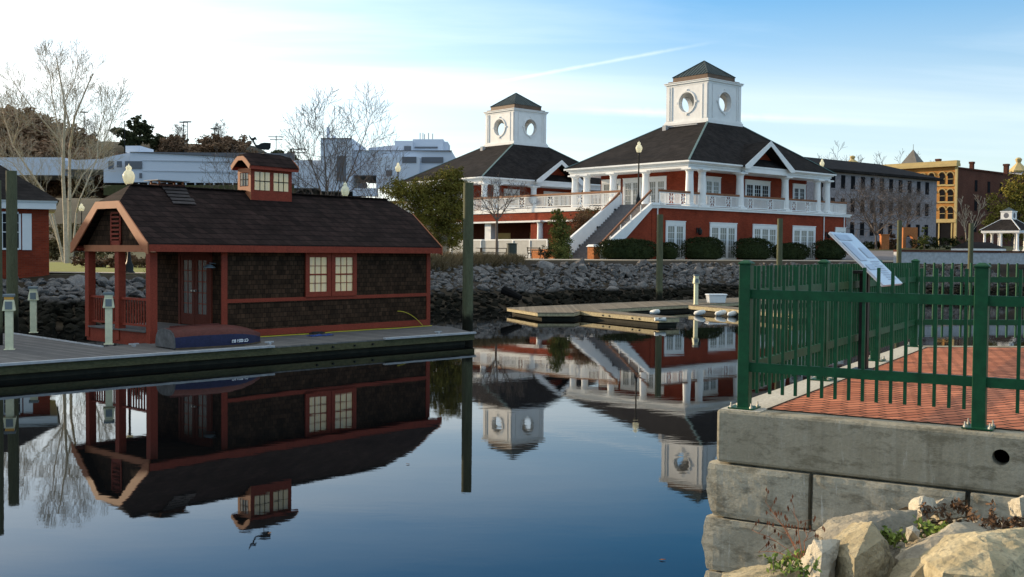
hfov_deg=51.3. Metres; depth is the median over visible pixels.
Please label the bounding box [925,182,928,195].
window
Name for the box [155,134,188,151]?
brown tree
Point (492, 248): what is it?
picnic table
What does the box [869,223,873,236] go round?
window
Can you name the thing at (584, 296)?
riprap boulder
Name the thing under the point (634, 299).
riprap boulder
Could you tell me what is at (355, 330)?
hose
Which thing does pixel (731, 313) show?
fender
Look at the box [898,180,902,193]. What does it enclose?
window
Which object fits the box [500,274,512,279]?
riprap boulder
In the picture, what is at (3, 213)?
window
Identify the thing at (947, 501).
boulder
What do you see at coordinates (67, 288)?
riprap boulder
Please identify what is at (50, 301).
riprap boulder
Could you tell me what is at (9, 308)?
power pedestal
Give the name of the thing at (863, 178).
window
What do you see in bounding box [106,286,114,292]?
riprap boulder
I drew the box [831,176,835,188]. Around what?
window
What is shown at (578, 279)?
riprap boulder
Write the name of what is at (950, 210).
window
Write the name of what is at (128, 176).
street lamp
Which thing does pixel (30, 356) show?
floating dock
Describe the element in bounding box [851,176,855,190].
window
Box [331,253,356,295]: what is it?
window
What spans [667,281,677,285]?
riprap boulder
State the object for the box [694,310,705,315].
fender
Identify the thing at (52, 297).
riprap boulder
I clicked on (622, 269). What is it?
riprap boulder
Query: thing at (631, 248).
clipped hedge
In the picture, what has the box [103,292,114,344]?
power pedestal
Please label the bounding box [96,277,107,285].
riprap boulder
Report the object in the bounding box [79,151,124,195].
brown tree
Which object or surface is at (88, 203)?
ground
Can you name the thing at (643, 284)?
riprap boulder
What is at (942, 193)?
window
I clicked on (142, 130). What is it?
pine tree
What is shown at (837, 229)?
door
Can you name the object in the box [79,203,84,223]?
street lamp
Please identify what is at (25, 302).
riprap boulder
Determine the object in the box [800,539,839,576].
boulder
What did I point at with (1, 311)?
piling
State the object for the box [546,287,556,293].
riprap boulder
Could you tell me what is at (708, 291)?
riprap boulder
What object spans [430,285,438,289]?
riprap boulder
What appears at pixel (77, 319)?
riprap boulder
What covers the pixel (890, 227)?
window
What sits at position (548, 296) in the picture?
riprap boulder
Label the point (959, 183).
shop building
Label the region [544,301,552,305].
riprap boulder
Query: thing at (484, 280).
riprap boulder
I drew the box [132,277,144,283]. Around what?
riprap boulder
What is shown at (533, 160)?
brick pavilion
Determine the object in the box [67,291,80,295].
riprap boulder
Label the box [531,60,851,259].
brick pavilion
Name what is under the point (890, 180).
window
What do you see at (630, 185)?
door
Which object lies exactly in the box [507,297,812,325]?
floating dock
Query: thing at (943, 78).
sky
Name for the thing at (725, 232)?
door
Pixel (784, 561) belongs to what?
weed
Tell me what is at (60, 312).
riprap boulder
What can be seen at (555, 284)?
riprap boulder
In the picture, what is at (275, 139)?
utility pole
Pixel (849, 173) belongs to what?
stone mill
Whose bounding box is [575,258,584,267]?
riprap boulder
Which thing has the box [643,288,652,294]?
riprap boulder
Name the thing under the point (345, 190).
street lamp
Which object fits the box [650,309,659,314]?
fender
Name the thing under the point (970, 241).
piling
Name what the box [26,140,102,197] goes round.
brown tree
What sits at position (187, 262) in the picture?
door
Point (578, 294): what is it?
riprap boulder
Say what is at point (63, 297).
riprap boulder
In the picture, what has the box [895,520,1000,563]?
boulder
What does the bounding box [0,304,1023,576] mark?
water
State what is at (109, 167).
window
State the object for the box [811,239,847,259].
clipped hedge
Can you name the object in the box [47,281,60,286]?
riprap boulder
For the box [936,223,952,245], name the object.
shop window
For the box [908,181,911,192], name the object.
window
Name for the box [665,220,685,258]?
door
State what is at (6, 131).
brown tree
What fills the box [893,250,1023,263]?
quay wall
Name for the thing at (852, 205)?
window
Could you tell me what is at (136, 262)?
shrub row
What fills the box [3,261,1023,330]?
riprap
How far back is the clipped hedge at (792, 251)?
90.48 m
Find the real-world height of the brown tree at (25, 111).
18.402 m
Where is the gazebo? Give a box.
[980,207,1023,250]
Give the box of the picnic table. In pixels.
[477,248,506,254]
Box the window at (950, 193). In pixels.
[946,188,953,202]
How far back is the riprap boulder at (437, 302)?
49.27 m
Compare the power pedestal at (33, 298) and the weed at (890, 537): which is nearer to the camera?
the weed at (890, 537)
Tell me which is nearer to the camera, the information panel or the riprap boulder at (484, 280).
the information panel
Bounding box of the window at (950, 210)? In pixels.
[946,206,953,218]
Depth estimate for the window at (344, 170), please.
245.94 m
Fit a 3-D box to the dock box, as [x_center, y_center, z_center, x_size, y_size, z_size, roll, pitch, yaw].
[10.043,0.480,52.494,1.005,0.440,0.529,0,2,-12]
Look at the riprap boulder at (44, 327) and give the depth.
35.52 m
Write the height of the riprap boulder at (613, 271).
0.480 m
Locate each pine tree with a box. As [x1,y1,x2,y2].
[109,127,141,152]
[123,114,154,145]
[148,133,165,151]
[271,149,299,159]
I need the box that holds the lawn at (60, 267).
[49,262,145,271]
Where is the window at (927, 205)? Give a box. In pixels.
[925,204,928,216]
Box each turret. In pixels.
[849,155,856,161]
[902,144,922,162]
[1009,157,1023,174]
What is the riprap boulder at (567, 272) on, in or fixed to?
on the ground at (88, 203)
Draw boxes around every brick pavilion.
[403,93,600,212]
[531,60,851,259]
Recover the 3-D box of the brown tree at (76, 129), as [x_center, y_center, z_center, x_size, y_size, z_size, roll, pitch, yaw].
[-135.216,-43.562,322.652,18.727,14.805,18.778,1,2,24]
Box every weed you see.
[752,487,824,560]
[758,549,821,576]
[880,525,907,547]
[913,515,947,538]
[917,497,995,521]
[971,512,1023,529]
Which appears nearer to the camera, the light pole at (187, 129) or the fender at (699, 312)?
the fender at (699, 312)
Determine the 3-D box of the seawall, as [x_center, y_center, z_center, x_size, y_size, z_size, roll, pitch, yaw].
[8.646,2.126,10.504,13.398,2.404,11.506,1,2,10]
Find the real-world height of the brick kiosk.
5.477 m
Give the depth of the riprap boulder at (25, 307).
38.27 m
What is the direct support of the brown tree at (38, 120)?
on the ground at (88, 203)
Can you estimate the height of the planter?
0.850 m
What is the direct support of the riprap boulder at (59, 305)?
on the ground at (88, 203)
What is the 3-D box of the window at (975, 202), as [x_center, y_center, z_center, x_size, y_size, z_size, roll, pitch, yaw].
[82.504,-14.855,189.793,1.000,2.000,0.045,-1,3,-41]
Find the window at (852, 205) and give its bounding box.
[850,199,854,213]
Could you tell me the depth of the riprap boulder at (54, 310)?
37.57 m
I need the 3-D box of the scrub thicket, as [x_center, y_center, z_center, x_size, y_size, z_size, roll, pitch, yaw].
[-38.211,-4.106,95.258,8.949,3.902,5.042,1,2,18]
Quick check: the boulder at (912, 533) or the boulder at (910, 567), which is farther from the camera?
the boulder at (912, 533)
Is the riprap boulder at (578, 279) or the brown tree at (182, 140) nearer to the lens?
the riprap boulder at (578, 279)
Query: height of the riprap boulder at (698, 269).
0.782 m
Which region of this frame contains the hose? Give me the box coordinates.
[260,311,431,336]
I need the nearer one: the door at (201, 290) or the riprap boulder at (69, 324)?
the door at (201, 290)
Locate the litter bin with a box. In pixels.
[506,243,516,255]
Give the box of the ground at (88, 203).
[3,141,1023,327]
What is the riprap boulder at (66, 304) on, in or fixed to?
on the ground at (88, 203)
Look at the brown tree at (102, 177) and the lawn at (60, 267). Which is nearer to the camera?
the lawn at (60, 267)
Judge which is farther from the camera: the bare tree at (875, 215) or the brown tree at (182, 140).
the brown tree at (182, 140)
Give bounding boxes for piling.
[0,180,2,344]
[6,170,18,332]
[462,182,473,331]
[656,214,662,300]
[776,218,782,286]
[896,220,901,262]
[968,223,973,294]
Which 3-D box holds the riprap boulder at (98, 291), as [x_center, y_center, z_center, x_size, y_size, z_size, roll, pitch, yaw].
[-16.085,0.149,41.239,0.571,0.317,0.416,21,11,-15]
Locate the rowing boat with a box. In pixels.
[155,323,260,349]
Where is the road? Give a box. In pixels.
[813,251,893,259]
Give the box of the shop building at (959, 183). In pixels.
[885,159,1023,245]
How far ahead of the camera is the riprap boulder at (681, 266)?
67.32 m
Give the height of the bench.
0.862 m
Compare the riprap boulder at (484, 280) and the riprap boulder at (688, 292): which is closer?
the riprap boulder at (484, 280)
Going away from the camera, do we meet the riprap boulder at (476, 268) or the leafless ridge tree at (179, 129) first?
the riprap boulder at (476, 268)
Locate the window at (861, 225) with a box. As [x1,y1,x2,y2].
[860,222,864,236]
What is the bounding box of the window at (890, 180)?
[889,179,893,192]
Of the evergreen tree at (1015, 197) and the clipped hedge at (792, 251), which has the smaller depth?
the clipped hedge at (792, 251)
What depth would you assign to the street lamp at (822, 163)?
117.51 m
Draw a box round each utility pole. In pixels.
[268,135,282,149]
[291,149,306,192]
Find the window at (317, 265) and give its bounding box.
[305,253,330,296]
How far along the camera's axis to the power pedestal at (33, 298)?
29.84 m
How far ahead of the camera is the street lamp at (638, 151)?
83.16 m
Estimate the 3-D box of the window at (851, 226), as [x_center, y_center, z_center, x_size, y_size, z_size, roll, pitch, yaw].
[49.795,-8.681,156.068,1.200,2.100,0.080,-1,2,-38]
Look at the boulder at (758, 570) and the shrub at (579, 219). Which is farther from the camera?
the shrub at (579, 219)
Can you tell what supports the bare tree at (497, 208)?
on the promenade
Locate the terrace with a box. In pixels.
[393,190,659,258]
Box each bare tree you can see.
[198,141,260,189]
[273,81,397,195]
[287,149,309,193]
[344,133,410,201]
[473,172,538,253]
[818,141,863,160]
[831,174,922,248]
[861,148,933,164]
[877,181,937,233]
[954,194,986,240]
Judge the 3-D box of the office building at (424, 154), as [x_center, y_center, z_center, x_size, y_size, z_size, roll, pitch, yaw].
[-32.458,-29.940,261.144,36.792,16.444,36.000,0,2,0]
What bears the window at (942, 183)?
in the shop building at (959, 183)
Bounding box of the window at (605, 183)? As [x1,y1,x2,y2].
[601,179,620,205]
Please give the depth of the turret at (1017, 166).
223.38 m
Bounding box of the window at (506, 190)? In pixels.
[504,189,519,202]
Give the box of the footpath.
[49,272,145,272]
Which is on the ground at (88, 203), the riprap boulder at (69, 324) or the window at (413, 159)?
the riprap boulder at (69, 324)
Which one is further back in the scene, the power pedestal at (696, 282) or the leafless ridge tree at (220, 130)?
the leafless ridge tree at (220, 130)
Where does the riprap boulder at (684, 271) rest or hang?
on the ground at (88, 203)
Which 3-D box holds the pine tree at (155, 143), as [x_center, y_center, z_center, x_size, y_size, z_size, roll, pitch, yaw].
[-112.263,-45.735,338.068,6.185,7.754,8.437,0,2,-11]
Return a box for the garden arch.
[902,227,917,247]
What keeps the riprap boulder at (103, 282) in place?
on the ground at (88, 203)
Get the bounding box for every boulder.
[18,305,29,309]
[22,299,29,305]
[27,321,43,327]
[37,311,48,317]
[38,289,49,294]
[39,326,49,329]
[45,299,56,305]
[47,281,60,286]
[47,307,59,315]
[48,296,63,300]
[52,301,72,309]
[55,303,63,308]
[58,309,67,315]
[59,295,67,299]
[63,286,72,291]
[63,318,74,325]
[63,323,79,327]
[65,274,84,286]
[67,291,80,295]
[67,294,76,298]
[68,286,79,291]
[73,317,81,323]
[77,303,84,310]
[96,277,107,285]
[96,289,102,294]
[99,279,110,286]
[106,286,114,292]
[129,290,140,296]
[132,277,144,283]
[133,282,143,288]
[136,292,144,297]
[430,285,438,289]
[433,300,441,305]
[436,292,444,297]
[453,297,461,301]
[473,266,486,270]
[477,284,490,290]
[479,279,489,281]
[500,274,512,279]
[516,283,529,290]
[516,289,524,293]
[532,297,541,302]
[536,260,553,268]
[543,294,551,298]
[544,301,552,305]
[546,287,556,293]
[550,283,560,286]
[564,269,571,276]
[572,292,581,297]
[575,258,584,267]
[575,277,583,281]
[578,264,587,270]
[581,288,589,293]
[582,294,589,300]
[605,286,618,294]
[609,269,618,274]
[618,267,629,271]
[619,281,627,285]
[630,296,638,301]
[637,260,647,266]
[637,281,647,287]
[639,278,648,282]
[640,294,650,300]
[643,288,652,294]
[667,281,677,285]
[677,264,684,269]
[678,269,689,273]
[681,290,698,295]
[693,266,704,274]
[705,288,715,293]
[706,267,714,271]
[722,560,804,576]
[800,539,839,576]
[815,510,917,539]
[832,521,895,576]
[889,541,904,560]
[889,558,924,576]
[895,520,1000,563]
[905,525,919,541]
[908,496,937,520]
[919,527,1023,576]
[930,497,964,519]
[1008,495,1023,516]
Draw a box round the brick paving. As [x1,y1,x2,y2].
[770,347,1023,429]
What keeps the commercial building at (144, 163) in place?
on the ground at (88, 203)
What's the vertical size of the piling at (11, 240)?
6.973 m
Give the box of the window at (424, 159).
[422,157,442,162]
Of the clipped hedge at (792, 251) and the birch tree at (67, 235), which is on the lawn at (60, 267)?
the birch tree at (67, 235)
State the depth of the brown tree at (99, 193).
279.90 m
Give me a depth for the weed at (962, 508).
6.69 m
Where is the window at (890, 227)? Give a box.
[888,223,891,236]
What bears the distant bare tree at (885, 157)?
on the ground at (88, 203)
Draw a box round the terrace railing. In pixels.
[449,239,548,257]
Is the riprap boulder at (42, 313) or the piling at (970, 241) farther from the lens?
the piling at (970, 241)
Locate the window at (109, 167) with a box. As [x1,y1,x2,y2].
[108,161,113,168]
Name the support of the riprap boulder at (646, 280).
on the ground at (88, 203)
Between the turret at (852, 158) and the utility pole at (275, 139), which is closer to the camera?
the turret at (852, 158)
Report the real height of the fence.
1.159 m
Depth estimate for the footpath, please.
47.04 m
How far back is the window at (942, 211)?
186.14 m
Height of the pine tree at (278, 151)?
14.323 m
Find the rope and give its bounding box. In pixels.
[309,331,324,333]
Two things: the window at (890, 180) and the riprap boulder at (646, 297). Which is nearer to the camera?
the riprap boulder at (646, 297)
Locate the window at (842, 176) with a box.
[841,175,845,189]
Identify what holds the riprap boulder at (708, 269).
on the ground at (88, 203)
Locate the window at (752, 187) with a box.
[745,179,770,200]
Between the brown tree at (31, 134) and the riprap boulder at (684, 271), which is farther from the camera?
the brown tree at (31, 134)
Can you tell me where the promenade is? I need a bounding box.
[524,258,893,261]
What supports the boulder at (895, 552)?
on the shore
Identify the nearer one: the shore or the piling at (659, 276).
the shore
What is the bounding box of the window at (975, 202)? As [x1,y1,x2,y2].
[974,199,976,210]
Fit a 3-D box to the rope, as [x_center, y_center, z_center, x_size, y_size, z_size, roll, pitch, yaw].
[-5.533,1.252,30.332,0.317,0.074,0.560,2,3,44]
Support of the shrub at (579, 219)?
on the planting bank
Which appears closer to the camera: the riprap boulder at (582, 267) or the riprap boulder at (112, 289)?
the riprap boulder at (112, 289)
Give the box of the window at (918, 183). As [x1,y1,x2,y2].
[917,181,920,194]
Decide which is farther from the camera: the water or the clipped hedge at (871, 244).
the clipped hedge at (871, 244)
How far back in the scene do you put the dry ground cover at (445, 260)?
58.51 m
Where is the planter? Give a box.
[531,249,553,258]
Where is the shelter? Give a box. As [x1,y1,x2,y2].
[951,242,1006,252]
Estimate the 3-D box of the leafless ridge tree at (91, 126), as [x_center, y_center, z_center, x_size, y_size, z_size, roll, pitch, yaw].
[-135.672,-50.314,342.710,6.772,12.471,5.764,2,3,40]
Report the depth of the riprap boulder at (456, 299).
50.45 m
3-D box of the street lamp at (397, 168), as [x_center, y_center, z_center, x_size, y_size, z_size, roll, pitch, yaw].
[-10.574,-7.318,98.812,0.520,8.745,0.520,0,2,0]
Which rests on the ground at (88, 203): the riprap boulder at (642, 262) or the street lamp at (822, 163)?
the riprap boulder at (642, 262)
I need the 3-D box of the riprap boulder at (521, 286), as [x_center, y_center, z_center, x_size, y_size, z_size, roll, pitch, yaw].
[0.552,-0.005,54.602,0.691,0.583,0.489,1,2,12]
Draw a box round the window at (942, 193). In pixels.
[937,188,945,202]
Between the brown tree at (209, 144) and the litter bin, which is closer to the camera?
the litter bin
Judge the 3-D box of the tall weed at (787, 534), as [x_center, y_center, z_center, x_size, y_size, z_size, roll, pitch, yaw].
[1.579,1.374,6.176,0.368,0.423,0.338,2,2,38]
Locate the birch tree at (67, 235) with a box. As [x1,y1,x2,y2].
[0,37,138,262]
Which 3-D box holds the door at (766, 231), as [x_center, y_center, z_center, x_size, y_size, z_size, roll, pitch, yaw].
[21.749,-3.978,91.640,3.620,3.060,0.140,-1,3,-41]
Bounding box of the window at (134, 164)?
[125,161,141,168]
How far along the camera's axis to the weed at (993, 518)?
6.32 m
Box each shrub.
[537,245,552,258]
[546,208,573,258]
[563,206,593,235]
[574,204,600,226]
[918,227,930,249]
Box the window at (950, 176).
[946,171,953,185]
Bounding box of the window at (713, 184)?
[706,176,721,196]
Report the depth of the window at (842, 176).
154.34 m
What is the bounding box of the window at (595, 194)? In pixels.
[591,194,600,205]
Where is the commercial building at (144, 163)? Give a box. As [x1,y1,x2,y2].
[0,146,310,195]
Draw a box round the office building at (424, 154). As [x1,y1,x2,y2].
[294,128,455,196]
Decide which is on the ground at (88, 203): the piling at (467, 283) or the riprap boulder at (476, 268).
the riprap boulder at (476, 268)
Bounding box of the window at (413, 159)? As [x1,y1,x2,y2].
[402,157,415,162]
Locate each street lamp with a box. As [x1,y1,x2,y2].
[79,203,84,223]
[123,164,134,273]
[341,182,348,195]
[395,163,400,204]
[635,142,641,203]
[820,159,823,200]
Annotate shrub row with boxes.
[69,252,145,267]
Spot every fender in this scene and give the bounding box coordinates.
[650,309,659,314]
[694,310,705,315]
[715,310,726,315]
[727,311,737,316]
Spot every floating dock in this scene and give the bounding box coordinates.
[0,325,475,380]
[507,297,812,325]
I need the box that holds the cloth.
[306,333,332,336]
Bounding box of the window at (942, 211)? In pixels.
[938,206,945,218]
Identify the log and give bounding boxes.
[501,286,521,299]
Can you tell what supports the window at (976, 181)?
in the shop building at (959, 183)
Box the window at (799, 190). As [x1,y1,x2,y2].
[792,183,806,202]
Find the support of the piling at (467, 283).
in the water
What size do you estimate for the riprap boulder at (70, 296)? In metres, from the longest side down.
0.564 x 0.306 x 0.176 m
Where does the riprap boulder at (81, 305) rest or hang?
on the ground at (88, 203)
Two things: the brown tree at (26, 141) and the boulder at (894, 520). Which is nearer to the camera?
the boulder at (894, 520)
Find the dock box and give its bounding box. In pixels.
[705,294,726,302]
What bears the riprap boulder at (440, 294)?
on the ground at (88, 203)
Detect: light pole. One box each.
[124,121,124,152]
[179,121,186,151]
[183,121,191,151]
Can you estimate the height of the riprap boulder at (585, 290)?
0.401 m
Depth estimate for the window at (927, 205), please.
167.88 m
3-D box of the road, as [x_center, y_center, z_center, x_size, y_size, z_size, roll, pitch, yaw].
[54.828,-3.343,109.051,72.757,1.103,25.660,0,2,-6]
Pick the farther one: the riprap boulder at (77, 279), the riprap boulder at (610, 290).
the riprap boulder at (610, 290)
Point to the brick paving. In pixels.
(1001, 403)
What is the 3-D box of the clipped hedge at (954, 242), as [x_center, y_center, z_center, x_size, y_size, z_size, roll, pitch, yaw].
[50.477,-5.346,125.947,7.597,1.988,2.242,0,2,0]
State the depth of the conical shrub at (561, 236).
75.54 m
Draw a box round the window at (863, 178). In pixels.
[860,177,865,190]
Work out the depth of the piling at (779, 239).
57.32 m
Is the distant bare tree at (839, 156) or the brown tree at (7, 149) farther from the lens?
the brown tree at (7, 149)
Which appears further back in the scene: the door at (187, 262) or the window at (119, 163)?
the window at (119, 163)
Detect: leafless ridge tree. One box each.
[82,113,98,146]
[172,123,186,136]
[211,118,227,136]
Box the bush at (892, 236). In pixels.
[889,233,896,248]
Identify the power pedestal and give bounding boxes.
[2,294,15,349]
[28,286,38,332]
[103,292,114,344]
[693,274,699,304]
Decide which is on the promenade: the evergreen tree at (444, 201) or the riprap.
the evergreen tree at (444, 201)
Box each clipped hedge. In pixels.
[592,237,656,258]
[656,242,679,259]
[680,236,724,259]
[730,237,774,259]
[771,242,810,259]
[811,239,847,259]
[861,241,896,248]
[908,236,967,248]
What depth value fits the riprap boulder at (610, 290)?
56.74 m
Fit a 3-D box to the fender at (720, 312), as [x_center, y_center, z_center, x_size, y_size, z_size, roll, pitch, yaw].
[9.103,1.068,46.513,0.530,0.228,0.240,-12,2,0]
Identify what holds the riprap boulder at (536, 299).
on the ground at (88, 203)
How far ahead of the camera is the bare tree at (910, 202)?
129.30 m
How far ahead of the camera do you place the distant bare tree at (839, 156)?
229.62 m
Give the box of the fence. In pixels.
[728,259,1023,430]
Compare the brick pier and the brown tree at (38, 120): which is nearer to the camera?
the brick pier
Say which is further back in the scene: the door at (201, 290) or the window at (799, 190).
the window at (799, 190)
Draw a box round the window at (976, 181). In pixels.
[975,180,977,191]
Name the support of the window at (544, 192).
in the brick pavilion at (533, 160)
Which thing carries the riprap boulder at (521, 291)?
on the ground at (88, 203)
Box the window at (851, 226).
[850,222,854,235]
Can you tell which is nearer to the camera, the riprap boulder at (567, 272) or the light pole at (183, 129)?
the riprap boulder at (567, 272)
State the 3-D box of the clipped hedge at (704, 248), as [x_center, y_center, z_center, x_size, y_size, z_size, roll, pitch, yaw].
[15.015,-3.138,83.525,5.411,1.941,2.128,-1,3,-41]
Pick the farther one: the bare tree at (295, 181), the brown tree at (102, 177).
the brown tree at (102, 177)
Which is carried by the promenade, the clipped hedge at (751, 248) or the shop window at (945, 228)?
the clipped hedge at (751, 248)
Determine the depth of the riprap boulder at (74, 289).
41.22 m
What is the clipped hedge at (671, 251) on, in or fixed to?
on the promenade
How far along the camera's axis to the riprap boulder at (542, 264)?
59.89 m
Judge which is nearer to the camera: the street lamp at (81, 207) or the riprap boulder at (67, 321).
the riprap boulder at (67, 321)
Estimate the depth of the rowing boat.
25.77 m
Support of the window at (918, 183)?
in the stone mill
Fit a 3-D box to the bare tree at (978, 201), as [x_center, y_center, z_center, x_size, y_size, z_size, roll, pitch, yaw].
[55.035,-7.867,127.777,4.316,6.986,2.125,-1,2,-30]
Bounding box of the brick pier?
[879,234,889,249]
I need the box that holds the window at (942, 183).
[937,171,945,185]
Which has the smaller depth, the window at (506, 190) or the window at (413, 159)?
the window at (506, 190)
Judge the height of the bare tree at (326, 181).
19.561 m
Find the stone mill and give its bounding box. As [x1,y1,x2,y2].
[805,157,943,244]
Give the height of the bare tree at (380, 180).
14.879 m
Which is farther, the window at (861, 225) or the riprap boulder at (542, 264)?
the window at (861, 225)
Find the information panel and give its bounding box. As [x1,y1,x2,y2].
[828,232,901,369]
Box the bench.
[527,247,544,258]
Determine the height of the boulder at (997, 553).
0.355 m
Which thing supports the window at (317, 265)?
in the boathouse
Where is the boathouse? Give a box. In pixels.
[70,135,442,344]
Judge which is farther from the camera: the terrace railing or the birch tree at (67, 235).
the terrace railing
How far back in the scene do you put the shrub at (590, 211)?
84.84 m
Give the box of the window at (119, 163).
[117,161,121,166]
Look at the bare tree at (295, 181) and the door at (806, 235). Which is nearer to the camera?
the door at (806, 235)
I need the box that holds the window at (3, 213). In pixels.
[2,212,18,249]
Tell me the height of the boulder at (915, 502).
0.173 m
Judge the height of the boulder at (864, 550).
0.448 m
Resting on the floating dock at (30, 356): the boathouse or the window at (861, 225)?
the boathouse
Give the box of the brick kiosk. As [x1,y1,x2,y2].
[0,165,58,278]
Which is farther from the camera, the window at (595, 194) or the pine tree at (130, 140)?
the pine tree at (130, 140)
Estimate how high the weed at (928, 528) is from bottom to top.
0.149 m
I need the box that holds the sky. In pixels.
[0,0,1023,200]
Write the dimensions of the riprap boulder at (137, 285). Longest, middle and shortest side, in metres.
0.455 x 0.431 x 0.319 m
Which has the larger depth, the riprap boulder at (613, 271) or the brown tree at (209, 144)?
the brown tree at (209, 144)
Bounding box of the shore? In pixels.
[781,507,1019,560]
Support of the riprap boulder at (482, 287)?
on the ground at (88, 203)
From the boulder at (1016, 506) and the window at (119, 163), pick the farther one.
the window at (119, 163)
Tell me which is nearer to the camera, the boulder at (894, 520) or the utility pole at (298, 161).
the boulder at (894, 520)
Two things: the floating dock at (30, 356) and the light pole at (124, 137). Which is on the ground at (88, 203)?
the light pole at (124, 137)
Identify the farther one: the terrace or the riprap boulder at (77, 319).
the terrace
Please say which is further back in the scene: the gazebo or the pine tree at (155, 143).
the pine tree at (155, 143)
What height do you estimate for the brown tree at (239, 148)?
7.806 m
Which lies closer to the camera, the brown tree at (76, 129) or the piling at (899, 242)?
the piling at (899, 242)
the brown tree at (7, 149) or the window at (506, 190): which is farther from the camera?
the brown tree at (7, 149)
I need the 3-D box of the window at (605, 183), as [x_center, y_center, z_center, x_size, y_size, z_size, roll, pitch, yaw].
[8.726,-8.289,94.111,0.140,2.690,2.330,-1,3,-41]
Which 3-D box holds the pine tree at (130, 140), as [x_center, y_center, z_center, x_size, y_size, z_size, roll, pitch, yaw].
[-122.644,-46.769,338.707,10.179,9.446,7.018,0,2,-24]
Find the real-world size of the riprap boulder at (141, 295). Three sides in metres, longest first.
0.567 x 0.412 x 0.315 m
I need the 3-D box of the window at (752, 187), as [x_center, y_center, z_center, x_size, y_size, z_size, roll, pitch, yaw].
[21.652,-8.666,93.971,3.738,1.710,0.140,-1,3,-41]
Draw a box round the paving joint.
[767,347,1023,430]
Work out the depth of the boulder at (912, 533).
6.15 m
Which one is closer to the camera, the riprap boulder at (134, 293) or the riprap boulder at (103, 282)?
the riprap boulder at (134, 293)
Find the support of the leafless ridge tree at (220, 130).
on the ground at (88, 203)
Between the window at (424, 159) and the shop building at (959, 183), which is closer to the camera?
the shop building at (959, 183)
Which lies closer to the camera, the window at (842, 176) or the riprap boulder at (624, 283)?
the riprap boulder at (624, 283)
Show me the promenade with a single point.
(687, 259)
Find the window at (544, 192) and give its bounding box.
[543,191,566,204]
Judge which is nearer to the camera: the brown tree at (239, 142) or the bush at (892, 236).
the bush at (892, 236)
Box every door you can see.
[181,256,194,324]
[194,256,208,324]
[622,176,666,204]
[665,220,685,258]
[709,222,737,259]
[752,224,776,259]
[792,225,815,259]
[835,227,845,258]
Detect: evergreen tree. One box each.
[378,164,473,253]
[978,171,1023,245]
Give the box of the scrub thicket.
[49,221,134,260]
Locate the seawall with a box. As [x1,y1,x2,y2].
[701,346,1023,576]
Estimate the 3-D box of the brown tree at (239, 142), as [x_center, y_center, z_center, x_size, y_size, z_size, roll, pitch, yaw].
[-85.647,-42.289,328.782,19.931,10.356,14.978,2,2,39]
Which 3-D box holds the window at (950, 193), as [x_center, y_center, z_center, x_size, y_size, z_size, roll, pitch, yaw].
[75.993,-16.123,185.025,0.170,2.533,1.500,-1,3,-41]
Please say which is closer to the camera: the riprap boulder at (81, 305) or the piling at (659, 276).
the riprap boulder at (81, 305)
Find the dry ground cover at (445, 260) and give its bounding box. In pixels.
[126,249,528,278]
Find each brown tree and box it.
[0,104,48,121]
[0,111,75,147]
[0,113,66,136]
[0,117,96,153]
[0,135,41,156]
[10,138,55,185]
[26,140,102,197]
[32,145,77,197]
[50,121,96,150]
[59,147,107,197]
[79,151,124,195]
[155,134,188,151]
[165,134,188,151]
[183,133,232,152]
[211,134,252,152]
[236,146,259,152]
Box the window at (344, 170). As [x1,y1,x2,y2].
[337,156,345,180]
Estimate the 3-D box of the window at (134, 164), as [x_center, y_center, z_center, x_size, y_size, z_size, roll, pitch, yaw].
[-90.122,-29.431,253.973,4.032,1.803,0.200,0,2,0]
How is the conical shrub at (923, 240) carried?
on the ground at (88, 203)
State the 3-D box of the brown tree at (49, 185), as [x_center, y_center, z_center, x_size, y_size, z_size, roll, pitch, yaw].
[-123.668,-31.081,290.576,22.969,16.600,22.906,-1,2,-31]
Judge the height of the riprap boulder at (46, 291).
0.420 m
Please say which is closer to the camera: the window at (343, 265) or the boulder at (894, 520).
the boulder at (894, 520)
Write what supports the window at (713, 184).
in the brick pavilion at (708, 166)
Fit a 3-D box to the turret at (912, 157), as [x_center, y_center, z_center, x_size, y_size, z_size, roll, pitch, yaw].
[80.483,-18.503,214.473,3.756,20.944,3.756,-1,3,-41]
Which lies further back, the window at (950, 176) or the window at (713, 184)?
the window at (950, 176)
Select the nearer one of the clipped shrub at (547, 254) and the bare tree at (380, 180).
the clipped shrub at (547, 254)

